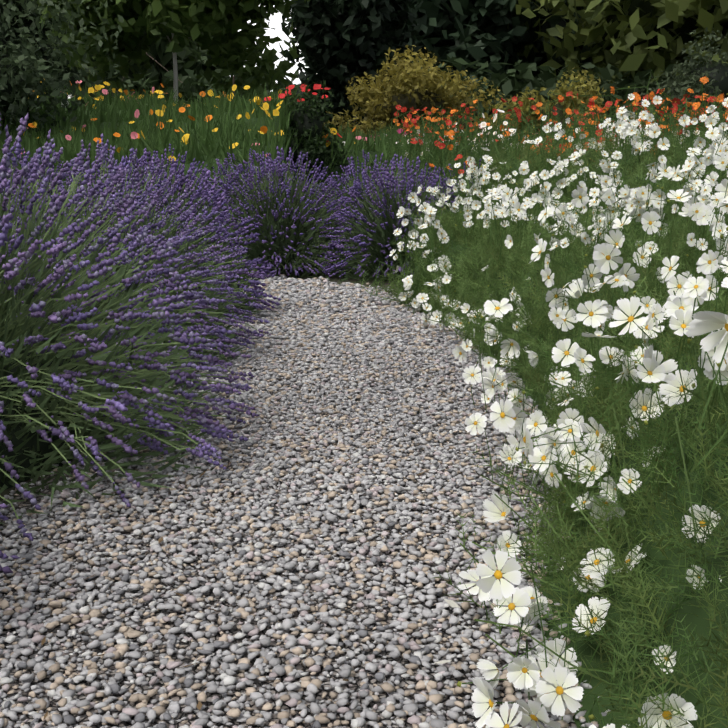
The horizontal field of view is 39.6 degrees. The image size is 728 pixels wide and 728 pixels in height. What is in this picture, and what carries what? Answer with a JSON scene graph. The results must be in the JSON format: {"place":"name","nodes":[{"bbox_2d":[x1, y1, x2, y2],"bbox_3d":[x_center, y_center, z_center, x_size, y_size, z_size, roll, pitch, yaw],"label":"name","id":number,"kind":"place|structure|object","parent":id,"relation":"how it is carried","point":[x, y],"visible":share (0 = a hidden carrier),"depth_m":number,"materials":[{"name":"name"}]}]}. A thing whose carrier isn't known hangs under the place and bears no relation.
{"place":"outdoors","nodes":[
{"label":"outdoors","id":0,"kind":"place"},
{"bbox_2d":[0,272,413,503],"bbox_3d":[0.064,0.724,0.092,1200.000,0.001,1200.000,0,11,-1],"label":"ground","id":1,"kind":"structure","parent":0,"point":[336,279],"depth_m":6.94,"materials":[{"name":"soil"}]},
{"bbox_2d":[0,503,19,573],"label":"lavender bush","id":2,"kind":"object","parent":1,"relation":"on","point":[6,570],"visible":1,"depth_m":1.81,"materials":[{"name":"purple plant"}]},
{"bbox_2d":[3,179,28,226],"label":"lavender bush","id":3,"kind":"object","parent":1,"relation":"on","point":[14,192],"visible":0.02,"depth_m":5.68,"materials":[{"name":"purple plant"}]},
{"bbox_2d":[0,154,54,189],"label":"lavender bush","id":4,"kind":"object","parent":1,"relation":"on","point":[18,157],"depth_m":8.95,"materials":[{"name":"purple plant"}]},
{"bbox_2d":[0,0,76,94],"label":"tree","id":5,"kind":"object","parent":1,"relation":"on","point":[26,22],"visible":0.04,"depth_m":28.10,"materials":[{"name":"green plant"}]},
{"bbox_2d":[3,148,96,211],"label":"lavender bush","id":6,"kind":"object","parent":1,"relation":"on","point":[59,167],"depth_m":8.02,"materials":[{"name":"purple plant"}]},
{"bbox_2d":[0,0,128,136],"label":"shrub","id":7,"kind":"object","parent":1,"relation":"on","point":[18,86],"visible":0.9,"depth_m":10.95,"materials":[{"name":"green plant"}]},
{"bbox_2d":[66,155,156,186],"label":"lavender bush","id":8,"kind":"object","parent":1,"relation":"on","point":[141,158],"depth_m":8.89,"materials":[{"name":"purple plant"}]},
{"bbox_2d":[0,114,258,540],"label":"lavender bush","id":9,"kind":"object","parent":1,"relation":"on","point":[59,392],"visible":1,"depth_m":2.45,"materials":[{"name":"purple plant"}]},
{"bbox_2d":[3,134,270,369],"bbox_3d":[-1.114,-0.360,4.019,1.460,1.080,1.440,0,11,-1],"label":"lavender bush","id":10,"kind":"object","parent":1,"relation":"on","point":[200,258],"visible":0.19,"depth_m":3.95,"materials":[{"name":"purple plant"}]},
{"bbox_2d":[12,0,279,91],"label":"tree","id":11,"kind":"object","parent":1,"relation":"on","point":[163,58],"depth_m":34.97,"materials":[{"name":"green plant"}]},
{"bbox_2d":[88,144,238,263],"bbox_3d":[-1.562,-1.032,7.856,1.395,1.331,1.368,0,11,-1],"label":"lavender bush","id":12,"kind":"object","parent":1,"relation":"on","point":[181,166],"visible":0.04,"depth_m":7.72,"materials":[{"name":"purple plant"}]},
{"bbox_2d":[31,0,308,102],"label":"young tree","id":13,"kind":"object","parent":1,"relation":"on","point":[223,21],"depth_m":14.97,"materials":[{"name":"green plant"}]},
{"bbox_2d":[65,148,280,321],"bbox_3d":[-1.109,-0.510,5.206,1.347,1.186,1.363,0,11,-1],"label":"lavender bush","id":14,"kind":"object","parent":1,"relation":"on","point":[252,274],"visible":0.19,"depth_m":5.15,"materials":[{"name":"purple plant"}]},
{"bbox_2d":[193,148,293,204],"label":"lavender bush","id":15,"kind":"object","parent":1,"relation":"on","point":[224,173],"visible":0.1,"depth_m":8.74,"materials":[{"name":"purple plant"}]},
{"bbox_2d":[210,146,361,278],"bbox_3d":[-0.618,-0.983,7.631,1.316,1.299,1.300,0,11,-1],"label":"lavender bush","id":16,"kind":"object","parent":1,"relation":"on","point":[290,219],"visible":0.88,"depth_m":7.34,"materials":[{"name":"purple plant"}]},
{"bbox_2d":[263,78,348,181],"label":"rose shrub","id":17,"kind":"object","parent":1,"relation":"on","point":[307,115],"depth_m":12.76,"materials":[{"name":"green plant"}]},
{"bbox_2d":[0,78,695,200],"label":"meadow","id":18,"kind":"structure","parent":1,"relation":"on","point":[204,135],"depth_m":11.52,"materials":[{"name":"green plant"}]},
{"bbox_2d":[279,0,421,131],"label":"young tree","id":19,"kind":"object","parent":1,"relation":"on","point":[333,38],"depth_m":24.17,"materials":[{"name":"green plant"}]},
{"bbox_2d":[58,53,681,132],"bbox_3d":[0.430,-7.464,34.582,63.748,6.131,6.231,0,11,-1],"label":"hedge","id":20,"kind":"object","parent":1,"relation":"on","point":[509,85],"depth_m":33.27,"materials":[{"name":"green plant"}]},
{"bbox_2d":[317,150,430,231],"bbox_3d":[0.077,-1.140,8.486,1.353,1.296,1.402,0,11,-1],"label":"lavender bush","id":21,"kind":"object","parent":1,"relation":"on","point":[348,183],"visible":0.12,"depth_m":8.31,"materials":[{"name":"purple plant"}]},
{"bbox_2d":[321,155,455,284],"bbox_3d":[0.280,-0.917,7.376,1.194,1.211,1.192,0,11,-1],"label":"lavender bush","id":22,"kind":"object","parent":1,"relation":"on","point":[375,224],"visible":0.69,"depth_m":7.12,"materials":[{"name":"purple plant"}]},
{"bbox_2d":[291,0,534,86],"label":"tree","id":23,"kind":"object","parent":1,"relation":"on","point":[468,31],"depth_m":38.56,"materials":[{"name":"green plant"}]},
{"bbox_2d":[322,45,531,140],"bbox_3d":[1.068,-4.215,18.681,4.141,3.117,3.253,0,11,-1],"label":"gold shrub","id":24,"kind":"object","parent":1,"relation":"on","point":[428,91],"depth_m":17.95,"materials":[{"name":"yellow plant"}]},
{"bbox_2d":[430,158,491,209],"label":"lavender bush","id":25,"kind":"object","parent":1,"relation":"on","point":[452,197],"visible":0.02,"depth_m":8.04,"materials":[{"name":"purple plant"}]},
{"bbox_2d":[361,94,727,727],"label":"cosmos","id":26,"kind":"object","parent":1,"relation":"on","point":[482,239],"depth_m":1.95,"materials":[{"name":"plant"}]},
{"bbox_2d":[366,70,727,206],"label":"flowers","id":27,"kind":"object","parent":1,"relation":"on","point":[468,146],"depth_m":8.53,"materials":[{"name":"orange plant"}]},
{"bbox_2d":[370,86,727,726],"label":"white cosmos flowers","id":28,"kind":"object","parent":1,"relation":"on","point":[587,632],"visible":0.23,"depth_m":3.04,"materials":[{"name":"white plant"}]},
{"bbox_2d":[495,66,606,140],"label":"gold shrub","id":29,"kind":"object","parent":1,"relation":"on","point":[565,104],"visible":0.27,"depth_m":19.17,"materials":[{"name":"yellow plant"}]},
{"bbox_2d":[510,0,604,81],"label":"tree","id":30,"kind":"object","parent":1,"relation":"on","point":[530,36],"visible":0.02,"depth_m":42.14,"materials":[{"name":"green plant"}]},
{"bbox_2d":[507,0,727,92],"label":"tree","id":31,"kind":"object","parent":1,"relation":"on","point":[633,37],"visible":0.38,"depth_m":34.53,"materials":[{"name":"green plant"}]},
{"bbox_2d":[637,27,727,128],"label":"shrub","id":32,"kind":"object","parent":1,"relation":"on","point":[716,74],"depth_m":16.88,"materials":[{"name":"green plant"}]},
{"bbox_2d":[230,5,308,90],"label":"sky","id":33,"kind":"structure","parent":0,"point":[275,21],"materials":[{"name":"white"}]},
{"bbox_2d":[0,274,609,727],"bbox_3d":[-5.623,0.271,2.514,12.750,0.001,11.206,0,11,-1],"label":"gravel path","id":34,"kind":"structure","parent":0,"point":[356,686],"depth_m":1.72,"materials":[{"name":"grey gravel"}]}
]}

